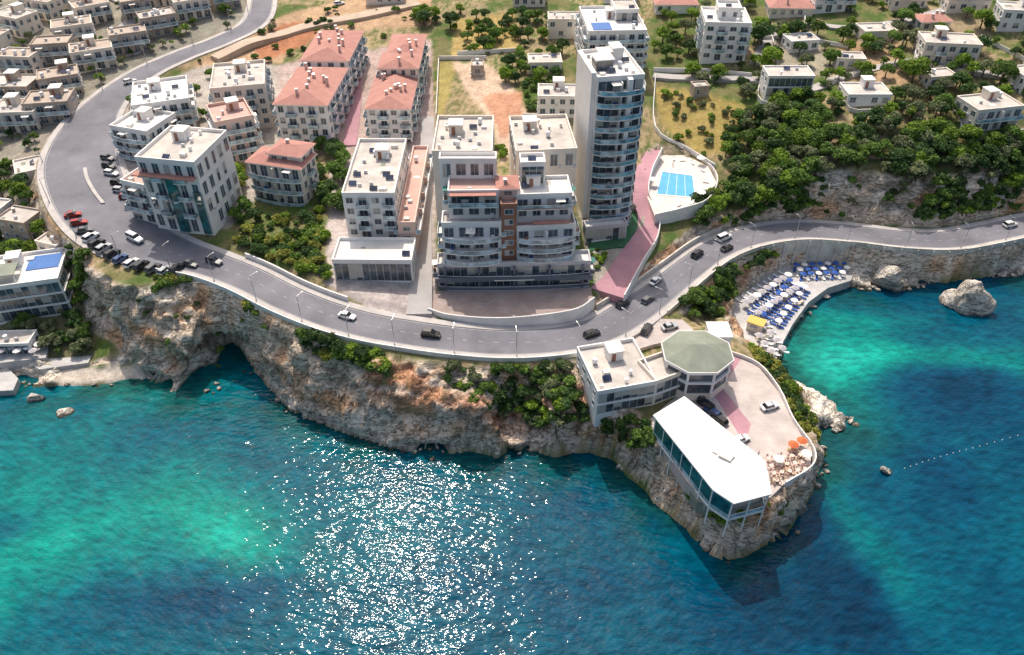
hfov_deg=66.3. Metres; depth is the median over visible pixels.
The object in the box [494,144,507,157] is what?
plot shrubs
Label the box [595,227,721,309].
roadside retaining wall
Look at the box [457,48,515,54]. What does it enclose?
boundary wall
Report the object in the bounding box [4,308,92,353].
village trees
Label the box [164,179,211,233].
glass windows
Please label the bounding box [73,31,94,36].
balustrades
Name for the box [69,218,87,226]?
parked car
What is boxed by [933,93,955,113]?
broadleaf tree
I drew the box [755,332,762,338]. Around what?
beach umbrella
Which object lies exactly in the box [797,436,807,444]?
garden umbrella
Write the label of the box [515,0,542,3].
windows
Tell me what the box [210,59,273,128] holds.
walls
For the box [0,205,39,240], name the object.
walls
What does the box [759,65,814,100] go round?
walls
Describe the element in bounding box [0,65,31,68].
balustrades
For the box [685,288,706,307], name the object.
fig tree
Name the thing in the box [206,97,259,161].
walls pink
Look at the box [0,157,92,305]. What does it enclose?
village trees
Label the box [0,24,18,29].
balustrades
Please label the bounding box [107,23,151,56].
walls
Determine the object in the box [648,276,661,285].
car
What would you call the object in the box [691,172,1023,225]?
bank shrubs
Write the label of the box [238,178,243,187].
broadleaf tree
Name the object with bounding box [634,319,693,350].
restaurant forecourt
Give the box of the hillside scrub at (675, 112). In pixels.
[660,88,755,157]
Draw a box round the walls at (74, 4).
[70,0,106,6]
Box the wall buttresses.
[761,240,1023,279]
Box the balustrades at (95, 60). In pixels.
[73,56,114,63]
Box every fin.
[120,84,195,147]
[135,133,178,209]
[206,65,258,148]
[378,152,423,206]
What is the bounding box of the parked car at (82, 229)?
[75,226,93,233]
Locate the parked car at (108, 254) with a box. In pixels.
[102,248,120,259]
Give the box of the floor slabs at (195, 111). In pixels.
[113,87,198,160]
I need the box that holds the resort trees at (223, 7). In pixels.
[0,0,234,151]
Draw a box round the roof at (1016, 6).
[999,2,1023,9]
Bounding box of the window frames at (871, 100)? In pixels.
[838,86,888,102]
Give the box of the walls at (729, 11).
[697,0,751,63]
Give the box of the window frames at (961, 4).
[939,0,989,8]
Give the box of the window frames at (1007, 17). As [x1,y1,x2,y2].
[994,5,1023,28]
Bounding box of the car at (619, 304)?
[615,299,629,308]
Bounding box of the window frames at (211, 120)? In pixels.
[204,64,272,160]
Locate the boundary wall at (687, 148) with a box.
[653,74,715,167]
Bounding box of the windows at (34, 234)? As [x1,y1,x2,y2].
[1,217,38,239]
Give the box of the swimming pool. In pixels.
[655,171,695,197]
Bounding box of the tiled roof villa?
[244,138,318,206]
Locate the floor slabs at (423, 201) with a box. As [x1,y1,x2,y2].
[358,157,432,230]
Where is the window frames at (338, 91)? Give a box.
[272,38,368,141]
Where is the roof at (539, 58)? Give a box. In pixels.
[529,54,560,61]
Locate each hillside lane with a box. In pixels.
[652,58,1007,91]
[749,7,944,65]
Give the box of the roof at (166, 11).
[137,8,173,17]
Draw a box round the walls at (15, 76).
[0,70,39,95]
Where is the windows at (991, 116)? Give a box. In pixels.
[953,103,1020,129]
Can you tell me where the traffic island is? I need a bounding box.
[83,167,104,203]
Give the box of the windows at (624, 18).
[579,4,643,56]
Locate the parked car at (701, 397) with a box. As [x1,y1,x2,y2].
[697,395,705,400]
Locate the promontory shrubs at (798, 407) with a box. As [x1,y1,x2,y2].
[747,342,826,458]
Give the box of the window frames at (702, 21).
[695,9,751,60]
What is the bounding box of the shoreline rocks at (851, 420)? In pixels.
[21,270,1023,563]
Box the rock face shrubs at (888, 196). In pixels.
[830,166,1019,210]
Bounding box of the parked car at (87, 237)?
[81,232,99,242]
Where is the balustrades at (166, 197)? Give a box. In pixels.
[121,171,197,218]
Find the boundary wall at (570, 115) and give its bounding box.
[522,113,573,117]
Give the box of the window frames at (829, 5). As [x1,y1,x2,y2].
[811,0,853,11]
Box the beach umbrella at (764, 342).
[761,340,768,346]
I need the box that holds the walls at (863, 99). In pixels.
[838,77,892,106]
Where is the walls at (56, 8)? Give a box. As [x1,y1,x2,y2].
[18,0,69,20]
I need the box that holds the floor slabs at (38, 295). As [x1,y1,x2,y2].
[0,271,72,312]
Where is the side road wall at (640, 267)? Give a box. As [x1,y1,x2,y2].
[623,147,662,300]
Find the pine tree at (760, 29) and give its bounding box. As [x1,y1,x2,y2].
[751,22,775,44]
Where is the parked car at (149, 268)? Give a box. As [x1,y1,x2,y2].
[144,262,161,273]
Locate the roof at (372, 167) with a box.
[344,142,403,191]
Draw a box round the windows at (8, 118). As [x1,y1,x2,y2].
[0,112,41,132]
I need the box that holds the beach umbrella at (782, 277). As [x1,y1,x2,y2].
[779,275,786,280]
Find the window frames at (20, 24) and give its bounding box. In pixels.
[1,15,40,36]
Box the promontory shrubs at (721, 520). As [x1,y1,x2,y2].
[685,494,789,524]
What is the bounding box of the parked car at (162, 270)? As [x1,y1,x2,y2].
[156,265,171,274]
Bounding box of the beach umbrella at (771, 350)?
[767,348,774,352]
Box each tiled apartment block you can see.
[272,25,368,142]
[363,34,428,141]
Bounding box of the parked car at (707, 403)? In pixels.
[696,399,715,407]
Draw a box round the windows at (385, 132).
[370,42,425,141]
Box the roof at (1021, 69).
[1018,66,1023,73]
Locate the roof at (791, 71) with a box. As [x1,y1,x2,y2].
[765,67,811,74]
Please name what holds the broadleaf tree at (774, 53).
on the terrain
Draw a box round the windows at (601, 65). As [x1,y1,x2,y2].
[583,56,642,241]
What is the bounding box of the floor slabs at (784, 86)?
[767,71,812,87]
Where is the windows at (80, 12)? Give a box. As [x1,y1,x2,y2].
[70,5,112,23]
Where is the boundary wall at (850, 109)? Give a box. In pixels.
[843,79,886,113]
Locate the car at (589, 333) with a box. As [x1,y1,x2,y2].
[582,328,600,338]
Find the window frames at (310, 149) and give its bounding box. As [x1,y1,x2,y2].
[249,149,318,203]
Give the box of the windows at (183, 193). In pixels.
[124,138,240,231]
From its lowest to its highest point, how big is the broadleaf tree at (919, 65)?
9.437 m
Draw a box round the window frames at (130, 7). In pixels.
[118,1,149,20]
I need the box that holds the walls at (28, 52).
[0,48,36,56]
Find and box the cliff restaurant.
[576,321,733,426]
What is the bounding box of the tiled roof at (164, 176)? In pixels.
[131,171,196,181]
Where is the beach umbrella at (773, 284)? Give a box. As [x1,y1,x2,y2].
[769,282,776,287]
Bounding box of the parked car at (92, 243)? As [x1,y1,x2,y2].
[87,238,105,248]
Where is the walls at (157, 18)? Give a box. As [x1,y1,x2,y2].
[135,6,178,38]
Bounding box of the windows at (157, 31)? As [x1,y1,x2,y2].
[142,16,177,36]
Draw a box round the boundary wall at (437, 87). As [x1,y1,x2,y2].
[436,58,438,116]
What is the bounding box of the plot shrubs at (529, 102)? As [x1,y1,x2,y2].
[521,77,542,110]
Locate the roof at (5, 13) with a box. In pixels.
[0,7,32,17]
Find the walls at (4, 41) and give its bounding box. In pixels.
[0,29,14,50]
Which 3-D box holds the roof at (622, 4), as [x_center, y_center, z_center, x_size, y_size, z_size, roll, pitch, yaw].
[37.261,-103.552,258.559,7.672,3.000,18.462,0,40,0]
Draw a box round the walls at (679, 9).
[653,5,697,14]
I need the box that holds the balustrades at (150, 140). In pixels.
[109,84,198,160]
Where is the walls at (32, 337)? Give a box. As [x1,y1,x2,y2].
[0,329,39,348]
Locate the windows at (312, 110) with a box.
[278,36,365,141]
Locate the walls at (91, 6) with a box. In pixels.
[68,0,113,24]
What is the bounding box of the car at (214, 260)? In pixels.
[205,254,222,265]
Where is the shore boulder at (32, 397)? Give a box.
[27,393,45,402]
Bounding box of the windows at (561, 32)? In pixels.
[550,22,576,34]
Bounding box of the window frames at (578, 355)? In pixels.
[577,355,678,412]
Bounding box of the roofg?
[0,262,17,276]
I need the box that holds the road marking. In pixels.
[45,0,1023,353]
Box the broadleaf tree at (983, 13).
[973,8,995,28]
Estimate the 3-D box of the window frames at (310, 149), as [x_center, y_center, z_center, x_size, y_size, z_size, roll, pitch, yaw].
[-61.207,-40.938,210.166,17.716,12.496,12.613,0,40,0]
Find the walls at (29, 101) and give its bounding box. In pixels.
[21,85,79,124]
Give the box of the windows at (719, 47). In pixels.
[698,11,747,60]
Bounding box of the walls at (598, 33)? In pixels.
[577,0,646,69]
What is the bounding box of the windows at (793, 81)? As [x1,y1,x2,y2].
[762,72,812,95]
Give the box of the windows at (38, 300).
[0,259,71,321]
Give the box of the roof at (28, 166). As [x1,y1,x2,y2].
[14,157,37,172]
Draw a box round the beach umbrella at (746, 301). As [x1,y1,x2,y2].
[742,299,749,303]
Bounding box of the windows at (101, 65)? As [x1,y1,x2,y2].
[75,50,115,71]
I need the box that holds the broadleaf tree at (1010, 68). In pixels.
[989,59,1019,84]
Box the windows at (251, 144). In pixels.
[210,77,272,161]
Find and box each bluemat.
[25,252,62,270]
[591,22,611,29]
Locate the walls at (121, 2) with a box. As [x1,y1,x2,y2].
[118,0,150,21]
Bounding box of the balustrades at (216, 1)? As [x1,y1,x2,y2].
[213,0,231,2]
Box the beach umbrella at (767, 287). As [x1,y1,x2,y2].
[763,285,770,290]
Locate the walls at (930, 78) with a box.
[917,67,954,88]
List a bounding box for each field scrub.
[198,5,415,61]
[459,23,510,54]
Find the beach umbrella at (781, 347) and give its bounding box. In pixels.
[778,345,786,350]
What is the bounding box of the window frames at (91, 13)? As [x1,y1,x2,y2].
[69,5,112,22]
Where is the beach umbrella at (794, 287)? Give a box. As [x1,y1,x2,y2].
[791,285,798,290]
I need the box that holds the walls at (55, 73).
[36,62,84,92]
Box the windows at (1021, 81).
[1011,76,1023,91]
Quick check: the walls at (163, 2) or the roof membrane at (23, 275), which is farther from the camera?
the walls at (163, 2)
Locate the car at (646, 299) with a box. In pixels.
[640,294,654,304]
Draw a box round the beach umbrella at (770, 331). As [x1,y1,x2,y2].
[767,329,774,336]
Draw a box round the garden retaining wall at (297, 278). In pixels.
[244,253,348,300]
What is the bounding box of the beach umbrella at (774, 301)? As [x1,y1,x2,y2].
[770,299,777,304]
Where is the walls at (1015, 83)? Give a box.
[1006,63,1023,93]
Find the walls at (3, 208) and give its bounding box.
[0,198,13,235]
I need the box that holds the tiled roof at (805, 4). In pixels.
[765,0,815,8]
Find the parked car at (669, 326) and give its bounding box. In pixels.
[660,322,678,330]
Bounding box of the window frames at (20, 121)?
[0,111,42,133]
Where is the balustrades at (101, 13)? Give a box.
[81,10,112,16]
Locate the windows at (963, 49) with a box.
[913,38,978,63]
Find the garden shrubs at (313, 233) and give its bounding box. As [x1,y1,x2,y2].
[231,205,332,279]
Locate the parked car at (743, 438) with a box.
[735,433,750,442]
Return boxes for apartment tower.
[573,41,645,243]
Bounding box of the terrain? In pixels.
[0,0,1023,559]
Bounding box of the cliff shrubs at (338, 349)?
[294,328,391,376]
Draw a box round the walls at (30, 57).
[0,47,46,73]
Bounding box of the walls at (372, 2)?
[366,0,403,5]
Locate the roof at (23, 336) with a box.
[0,332,32,342]
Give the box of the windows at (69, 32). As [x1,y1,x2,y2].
[64,27,95,41]
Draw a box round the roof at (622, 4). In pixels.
[613,0,635,27]
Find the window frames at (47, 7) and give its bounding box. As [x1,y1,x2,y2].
[23,0,64,19]
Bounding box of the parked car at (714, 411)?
[702,407,722,415]
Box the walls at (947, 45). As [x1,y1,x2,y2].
[913,27,982,64]
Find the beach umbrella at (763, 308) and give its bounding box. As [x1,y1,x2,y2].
[759,306,766,311]
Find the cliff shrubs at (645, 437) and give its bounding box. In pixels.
[600,413,655,450]
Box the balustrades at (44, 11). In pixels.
[25,7,49,12]
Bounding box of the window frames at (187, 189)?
[120,136,240,231]
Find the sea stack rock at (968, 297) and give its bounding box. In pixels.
[939,279,996,316]
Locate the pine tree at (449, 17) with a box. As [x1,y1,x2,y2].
[442,11,460,28]
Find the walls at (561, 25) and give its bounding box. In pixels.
[547,11,578,38]
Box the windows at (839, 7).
[810,0,852,11]
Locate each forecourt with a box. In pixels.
[432,288,592,316]
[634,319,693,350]
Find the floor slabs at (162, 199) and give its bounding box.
[123,130,201,219]
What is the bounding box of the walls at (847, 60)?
[832,51,866,69]
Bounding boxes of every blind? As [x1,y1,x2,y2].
[0,54,40,71]
[0,223,27,238]
[0,267,71,320]
[39,82,80,89]
[54,26,90,34]
[74,54,115,66]
[123,114,190,148]
[130,144,235,219]
[147,18,173,35]
[348,164,406,278]
[580,13,643,64]
[701,27,742,57]
[765,78,792,94]
[772,10,790,13]
[917,36,952,59]
[957,101,1016,123]
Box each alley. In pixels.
[343,70,361,146]
[406,116,433,315]
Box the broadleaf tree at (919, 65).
[900,56,931,82]
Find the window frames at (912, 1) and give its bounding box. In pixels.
[886,0,924,5]
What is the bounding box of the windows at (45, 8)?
[20,0,63,19]
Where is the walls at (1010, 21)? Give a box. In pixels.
[992,0,1023,31]
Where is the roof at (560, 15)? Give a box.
[549,13,578,18]
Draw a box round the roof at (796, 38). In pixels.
[786,34,815,40]
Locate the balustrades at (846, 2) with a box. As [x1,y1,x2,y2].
[825,0,856,3]
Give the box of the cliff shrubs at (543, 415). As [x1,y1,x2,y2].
[442,357,590,429]
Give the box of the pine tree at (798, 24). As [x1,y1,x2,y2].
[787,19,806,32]
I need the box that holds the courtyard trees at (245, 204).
[125,68,262,221]
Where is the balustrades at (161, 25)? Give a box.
[146,22,177,29]
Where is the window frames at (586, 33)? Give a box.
[574,2,649,65]
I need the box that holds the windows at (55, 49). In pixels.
[32,40,74,62]
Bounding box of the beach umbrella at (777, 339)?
[772,337,780,343]
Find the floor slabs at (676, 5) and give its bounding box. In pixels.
[653,1,699,5]
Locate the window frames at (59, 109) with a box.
[25,92,79,123]
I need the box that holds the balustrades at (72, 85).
[40,82,81,89]
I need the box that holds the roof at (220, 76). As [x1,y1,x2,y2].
[212,62,263,87]
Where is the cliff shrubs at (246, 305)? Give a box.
[241,300,258,315]
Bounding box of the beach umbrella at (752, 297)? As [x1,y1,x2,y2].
[747,295,755,301]
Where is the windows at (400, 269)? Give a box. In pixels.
[334,149,428,280]
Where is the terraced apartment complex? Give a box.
[432,114,595,290]
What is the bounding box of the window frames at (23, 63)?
[1,52,45,72]
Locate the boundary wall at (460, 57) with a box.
[439,55,486,59]
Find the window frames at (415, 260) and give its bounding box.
[334,144,431,280]
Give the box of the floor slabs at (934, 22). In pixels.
[915,10,950,22]
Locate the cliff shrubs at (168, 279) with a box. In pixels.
[150,272,192,293]
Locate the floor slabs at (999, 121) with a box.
[975,119,1022,123]
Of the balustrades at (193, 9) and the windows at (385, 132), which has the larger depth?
the balustrades at (193, 9)
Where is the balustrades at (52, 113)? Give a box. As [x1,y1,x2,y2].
[35,109,69,115]
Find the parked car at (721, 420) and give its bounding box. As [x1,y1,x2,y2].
[709,414,728,426]
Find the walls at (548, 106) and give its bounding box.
[538,82,575,113]
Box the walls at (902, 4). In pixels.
[882,0,926,10]
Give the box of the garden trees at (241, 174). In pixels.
[227,161,247,221]
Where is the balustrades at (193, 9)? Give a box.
[176,6,210,13]
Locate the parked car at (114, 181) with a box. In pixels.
[109,178,121,185]
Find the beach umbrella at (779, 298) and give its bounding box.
[775,296,782,303]
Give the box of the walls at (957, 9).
[938,0,992,13]
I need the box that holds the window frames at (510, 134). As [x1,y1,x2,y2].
[432,123,594,286]
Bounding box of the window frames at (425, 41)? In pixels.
[363,41,428,141]
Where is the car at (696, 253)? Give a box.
[690,249,703,258]
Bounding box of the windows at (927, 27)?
[912,19,947,28]
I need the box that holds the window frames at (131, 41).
[109,30,149,54]
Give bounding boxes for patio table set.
[763,454,773,463]
[766,461,776,470]
[769,469,778,477]
[771,476,781,485]
[776,467,786,476]
[787,451,797,460]
[789,458,799,467]
[793,465,801,472]
[797,457,807,466]
[800,464,810,474]
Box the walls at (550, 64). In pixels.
[527,53,562,73]
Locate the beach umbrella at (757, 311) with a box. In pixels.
[754,309,761,315]
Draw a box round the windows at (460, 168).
[439,154,588,286]
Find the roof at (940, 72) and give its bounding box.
[927,69,952,75]
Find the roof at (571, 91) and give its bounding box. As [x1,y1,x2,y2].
[539,85,574,95]
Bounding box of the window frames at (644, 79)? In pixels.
[585,79,645,241]
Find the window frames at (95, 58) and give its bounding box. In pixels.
[71,49,117,71]
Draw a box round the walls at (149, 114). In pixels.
[109,75,195,156]
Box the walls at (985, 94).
[951,88,1023,130]
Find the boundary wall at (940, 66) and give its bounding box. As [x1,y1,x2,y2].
[914,49,980,73]
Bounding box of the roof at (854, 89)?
[842,84,889,93]
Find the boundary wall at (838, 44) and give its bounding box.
[804,13,847,47]
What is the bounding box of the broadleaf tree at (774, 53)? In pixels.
[759,46,783,61]
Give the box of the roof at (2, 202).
[0,200,7,206]
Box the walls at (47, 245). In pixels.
[34,232,59,249]
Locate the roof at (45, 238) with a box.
[38,235,57,244]
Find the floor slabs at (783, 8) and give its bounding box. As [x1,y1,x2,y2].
[765,1,801,8]
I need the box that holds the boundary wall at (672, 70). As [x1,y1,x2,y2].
[653,67,751,75]
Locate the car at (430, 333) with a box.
[420,328,440,338]
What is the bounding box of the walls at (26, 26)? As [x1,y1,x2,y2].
[0,4,42,38]
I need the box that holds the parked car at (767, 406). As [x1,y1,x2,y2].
[759,401,779,411]
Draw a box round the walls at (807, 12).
[764,2,813,18]
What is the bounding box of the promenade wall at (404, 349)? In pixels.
[154,268,576,361]
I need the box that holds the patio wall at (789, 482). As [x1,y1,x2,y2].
[732,351,816,486]
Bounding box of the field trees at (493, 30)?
[412,3,569,82]
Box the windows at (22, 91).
[0,83,37,95]
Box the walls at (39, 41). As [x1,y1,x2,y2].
[29,34,75,64]
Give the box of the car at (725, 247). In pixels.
[720,244,733,251]
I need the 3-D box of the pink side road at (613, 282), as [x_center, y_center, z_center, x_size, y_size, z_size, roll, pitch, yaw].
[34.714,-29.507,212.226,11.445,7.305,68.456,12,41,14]
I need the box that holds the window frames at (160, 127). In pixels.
[110,82,197,156]
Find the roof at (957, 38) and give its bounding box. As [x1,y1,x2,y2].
[921,33,979,43]
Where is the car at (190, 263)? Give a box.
[181,258,198,267]
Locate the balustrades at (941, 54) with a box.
[934,51,968,55]
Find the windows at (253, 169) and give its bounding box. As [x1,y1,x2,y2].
[250,150,316,203]
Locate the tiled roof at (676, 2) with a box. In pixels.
[653,0,699,4]
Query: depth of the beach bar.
197.50 m
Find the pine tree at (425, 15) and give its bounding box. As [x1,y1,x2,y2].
[415,9,432,25]
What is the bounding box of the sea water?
[0,272,1023,654]
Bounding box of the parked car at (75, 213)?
[63,210,81,218]
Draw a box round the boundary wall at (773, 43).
[770,34,777,64]
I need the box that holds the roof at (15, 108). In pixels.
[0,100,31,111]
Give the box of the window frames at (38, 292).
[0,259,71,320]
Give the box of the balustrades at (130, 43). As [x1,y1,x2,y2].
[112,39,148,46]
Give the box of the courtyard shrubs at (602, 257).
[590,248,607,269]
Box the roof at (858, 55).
[839,53,863,57]
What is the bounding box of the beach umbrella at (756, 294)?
[753,292,761,298]
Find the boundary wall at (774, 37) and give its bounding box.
[759,35,816,39]
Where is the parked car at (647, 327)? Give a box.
[640,322,653,335]
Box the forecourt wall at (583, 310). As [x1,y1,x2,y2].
[427,297,594,325]
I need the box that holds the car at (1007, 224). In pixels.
[1002,220,1017,227]
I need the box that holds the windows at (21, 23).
[0,15,40,36]
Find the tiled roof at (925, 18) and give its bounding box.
[915,13,953,22]
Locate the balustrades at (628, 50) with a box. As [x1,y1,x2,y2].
[574,14,649,68]
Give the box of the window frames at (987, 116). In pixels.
[953,100,1023,129]
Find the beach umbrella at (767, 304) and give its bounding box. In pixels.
[765,302,772,307]
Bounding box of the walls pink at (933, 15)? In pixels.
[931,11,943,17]
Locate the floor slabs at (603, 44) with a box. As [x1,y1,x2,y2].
[574,17,648,61]
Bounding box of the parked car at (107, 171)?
[103,168,118,175]
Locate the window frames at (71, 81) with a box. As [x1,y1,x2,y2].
[39,68,84,94]
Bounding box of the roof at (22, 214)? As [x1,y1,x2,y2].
[0,207,37,221]
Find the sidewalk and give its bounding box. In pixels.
[37,0,1023,356]
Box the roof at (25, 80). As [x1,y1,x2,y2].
[0,75,35,85]
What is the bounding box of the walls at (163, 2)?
[153,0,166,7]
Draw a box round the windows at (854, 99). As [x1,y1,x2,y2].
[839,87,877,101]
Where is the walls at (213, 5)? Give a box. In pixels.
[209,0,241,11]
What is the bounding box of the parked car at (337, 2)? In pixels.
[333,0,344,5]
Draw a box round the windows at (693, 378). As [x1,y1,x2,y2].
[577,357,727,413]
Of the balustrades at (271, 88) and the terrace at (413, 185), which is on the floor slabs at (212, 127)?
the balustrades at (271, 88)
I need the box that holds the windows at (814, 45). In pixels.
[782,39,816,48]
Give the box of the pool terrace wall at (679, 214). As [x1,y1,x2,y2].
[654,150,717,223]
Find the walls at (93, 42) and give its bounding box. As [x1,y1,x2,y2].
[68,38,117,73]
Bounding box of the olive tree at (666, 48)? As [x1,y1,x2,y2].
[659,43,674,58]
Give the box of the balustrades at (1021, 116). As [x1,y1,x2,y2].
[975,114,1023,123]
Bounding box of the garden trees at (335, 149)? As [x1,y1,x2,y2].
[313,135,350,210]
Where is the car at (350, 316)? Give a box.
[337,310,356,320]
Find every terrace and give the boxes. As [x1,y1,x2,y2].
[0,345,48,370]
[0,369,20,395]
[33,356,91,373]
[588,211,637,250]
[647,155,715,220]
[684,491,716,519]
[732,264,853,357]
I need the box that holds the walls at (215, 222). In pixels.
[119,125,242,235]
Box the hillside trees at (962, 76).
[651,0,1023,128]
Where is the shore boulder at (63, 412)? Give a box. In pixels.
[56,407,74,417]
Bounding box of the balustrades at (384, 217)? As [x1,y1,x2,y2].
[356,154,432,233]
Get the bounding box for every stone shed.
[470,58,483,76]
[689,80,710,98]
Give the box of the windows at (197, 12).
[177,2,210,20]
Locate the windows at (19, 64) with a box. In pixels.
[2,57,45,73]
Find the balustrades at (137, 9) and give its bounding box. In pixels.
[123,6,151,12]
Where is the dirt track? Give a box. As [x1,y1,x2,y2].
[210,0,420,62]
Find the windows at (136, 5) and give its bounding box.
[123,1,149,19]
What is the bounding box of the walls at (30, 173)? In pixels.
[12,155,38,182]
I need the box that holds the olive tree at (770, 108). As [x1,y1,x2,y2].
[762,101,781,118]
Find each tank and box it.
[1,48,24,53]
[2,334,8,339]
[39,69,70,76]
[39,91,54,99]
[65,17,83,21]
[132,86,169,114]
[150,8,159,14]
[216,62,249,120]
[373,150,417,160]
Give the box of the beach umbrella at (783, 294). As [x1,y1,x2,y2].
[780,292,787,297]
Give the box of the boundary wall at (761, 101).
[757,85,807,107]
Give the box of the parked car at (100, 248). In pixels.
[94,242,112,253]
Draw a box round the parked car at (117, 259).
[112,253,128,263]
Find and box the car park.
[650,355,811,514]
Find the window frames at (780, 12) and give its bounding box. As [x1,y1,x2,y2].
[765,3,802,14]
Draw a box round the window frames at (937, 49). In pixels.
[913,35,978,62]
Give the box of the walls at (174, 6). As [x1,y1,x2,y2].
[171,0,211,22]
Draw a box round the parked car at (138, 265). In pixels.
[132,260,149,271]
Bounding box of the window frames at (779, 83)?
[761,70,813,93]
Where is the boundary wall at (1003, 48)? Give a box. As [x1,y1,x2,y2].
[981,34,1023,60]
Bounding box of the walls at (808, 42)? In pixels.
[781,32,819,52]
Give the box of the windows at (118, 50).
[113,34,149,54]
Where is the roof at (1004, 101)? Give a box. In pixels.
[961,94,1019,108]
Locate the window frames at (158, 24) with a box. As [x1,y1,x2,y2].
[137,16,177,35]
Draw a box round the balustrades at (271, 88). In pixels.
[205,68,274,154]
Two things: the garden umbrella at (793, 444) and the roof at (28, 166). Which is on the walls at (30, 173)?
the roof at (28, 166)
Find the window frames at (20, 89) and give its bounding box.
[0,82,38,95]
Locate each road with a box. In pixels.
[44,0,1023,354]
[591,148,659,302]
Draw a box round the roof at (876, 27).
[858,24,892,30]
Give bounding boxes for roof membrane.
[0,69,18,84]
[0,249,64,284]
[2,92,28,117]
[8,2,23,14]
[45,83,68,107]
[55,11,73,31]
[55,58,66,64]
[82,33,93,55]
[116,77,195,151]
[127,124,192,191]
[208,58,258,136]
[334,143,419,258]
[553,76,564,91]
[581,7,643,44]
[703,2,748,22]
[860,75,879,91]
[930,25,948,36]
[982,86,1000,105]
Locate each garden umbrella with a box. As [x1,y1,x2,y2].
[650,177,657,182]
[697,190,705,194]
[774,454,784,462]
[788,440,798,447]
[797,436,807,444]
[801,449,811,457]
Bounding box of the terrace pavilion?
[653,396,771,536]
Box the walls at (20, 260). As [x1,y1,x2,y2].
[0,247,71,324]
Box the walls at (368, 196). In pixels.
[331,138,416,282]
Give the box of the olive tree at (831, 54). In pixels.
[822,49,841,64]
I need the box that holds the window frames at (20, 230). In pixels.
[0,216,38,240]
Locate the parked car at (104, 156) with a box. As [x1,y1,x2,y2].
[100,153,114,160]
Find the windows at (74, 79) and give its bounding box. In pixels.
[41,77,81,93]
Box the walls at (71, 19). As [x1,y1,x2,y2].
[50,15,96,41]
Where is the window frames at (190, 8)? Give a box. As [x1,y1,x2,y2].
[170,0,210,20]
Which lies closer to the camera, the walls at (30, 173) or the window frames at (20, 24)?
the walls at (30, 173)
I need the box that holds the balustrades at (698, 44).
[694,17,751,53]
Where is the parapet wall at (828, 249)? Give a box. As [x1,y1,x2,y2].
[667,237,1023,314]
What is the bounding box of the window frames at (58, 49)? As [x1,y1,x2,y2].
[32,38,74,63]
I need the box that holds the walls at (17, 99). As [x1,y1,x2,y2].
[0,94,40,136]
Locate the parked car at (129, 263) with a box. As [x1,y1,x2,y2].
[123,257,139,267]
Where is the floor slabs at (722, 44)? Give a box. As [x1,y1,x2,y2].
[694,23,751,54]
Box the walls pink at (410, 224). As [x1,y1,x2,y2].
[397,146,429,252]
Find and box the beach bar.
[746,315,766,332]
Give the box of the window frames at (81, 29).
[51,18,96,41]
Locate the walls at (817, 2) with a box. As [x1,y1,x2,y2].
[809,0,854,13]
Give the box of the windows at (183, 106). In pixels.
[112,86,193,155]
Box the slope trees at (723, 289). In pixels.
[678,249,779,319]
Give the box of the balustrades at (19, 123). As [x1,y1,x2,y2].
[0,119,36,125]
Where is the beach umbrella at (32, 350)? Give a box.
[28,348,36,352]
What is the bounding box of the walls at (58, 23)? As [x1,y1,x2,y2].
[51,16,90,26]
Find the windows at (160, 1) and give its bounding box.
[151,0,168,6]
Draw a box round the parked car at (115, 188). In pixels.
[112,185,122,192]
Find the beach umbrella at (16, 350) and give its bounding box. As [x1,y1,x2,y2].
[12,348,21,355]
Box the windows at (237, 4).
[209,0,239,9]
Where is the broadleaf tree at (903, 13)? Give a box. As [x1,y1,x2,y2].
[897,8,915,21]
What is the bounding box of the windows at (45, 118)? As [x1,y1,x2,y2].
[25,93,78,122]
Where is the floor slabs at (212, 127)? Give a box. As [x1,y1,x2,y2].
[205,70,273,155]
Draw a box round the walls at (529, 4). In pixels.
[513,0,544,6]
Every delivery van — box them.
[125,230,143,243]
[716,232,731,241]
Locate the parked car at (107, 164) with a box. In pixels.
[101,161,115,168]
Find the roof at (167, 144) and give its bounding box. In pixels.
[141,130,221,160]
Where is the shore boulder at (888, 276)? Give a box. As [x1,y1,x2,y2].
[871,264,903,291]
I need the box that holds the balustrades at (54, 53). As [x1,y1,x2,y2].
[40,51,68,55]
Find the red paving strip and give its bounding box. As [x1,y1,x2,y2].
[715,357,750,443]
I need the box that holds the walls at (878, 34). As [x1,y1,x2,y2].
[853,22,897,42]
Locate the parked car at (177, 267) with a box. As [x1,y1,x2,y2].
[168,263,184,273]
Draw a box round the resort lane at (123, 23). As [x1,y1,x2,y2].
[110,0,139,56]
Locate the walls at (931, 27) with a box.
[911,19,950,30]
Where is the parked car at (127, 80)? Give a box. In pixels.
[123,78,136,83]
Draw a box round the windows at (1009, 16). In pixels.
[994,8,1022,27]
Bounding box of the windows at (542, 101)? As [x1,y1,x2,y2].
[540,99,574,113]
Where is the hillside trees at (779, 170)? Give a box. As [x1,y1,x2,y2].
[689,98,1023,218]
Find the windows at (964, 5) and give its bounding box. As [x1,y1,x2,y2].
[939,0,987,8]
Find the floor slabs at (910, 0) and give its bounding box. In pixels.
[892,0,929,0]
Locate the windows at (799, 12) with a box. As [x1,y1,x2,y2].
[765,5,802,14]
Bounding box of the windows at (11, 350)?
[0,335,37,353]
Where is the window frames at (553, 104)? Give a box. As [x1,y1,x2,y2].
[537,97,574,113]

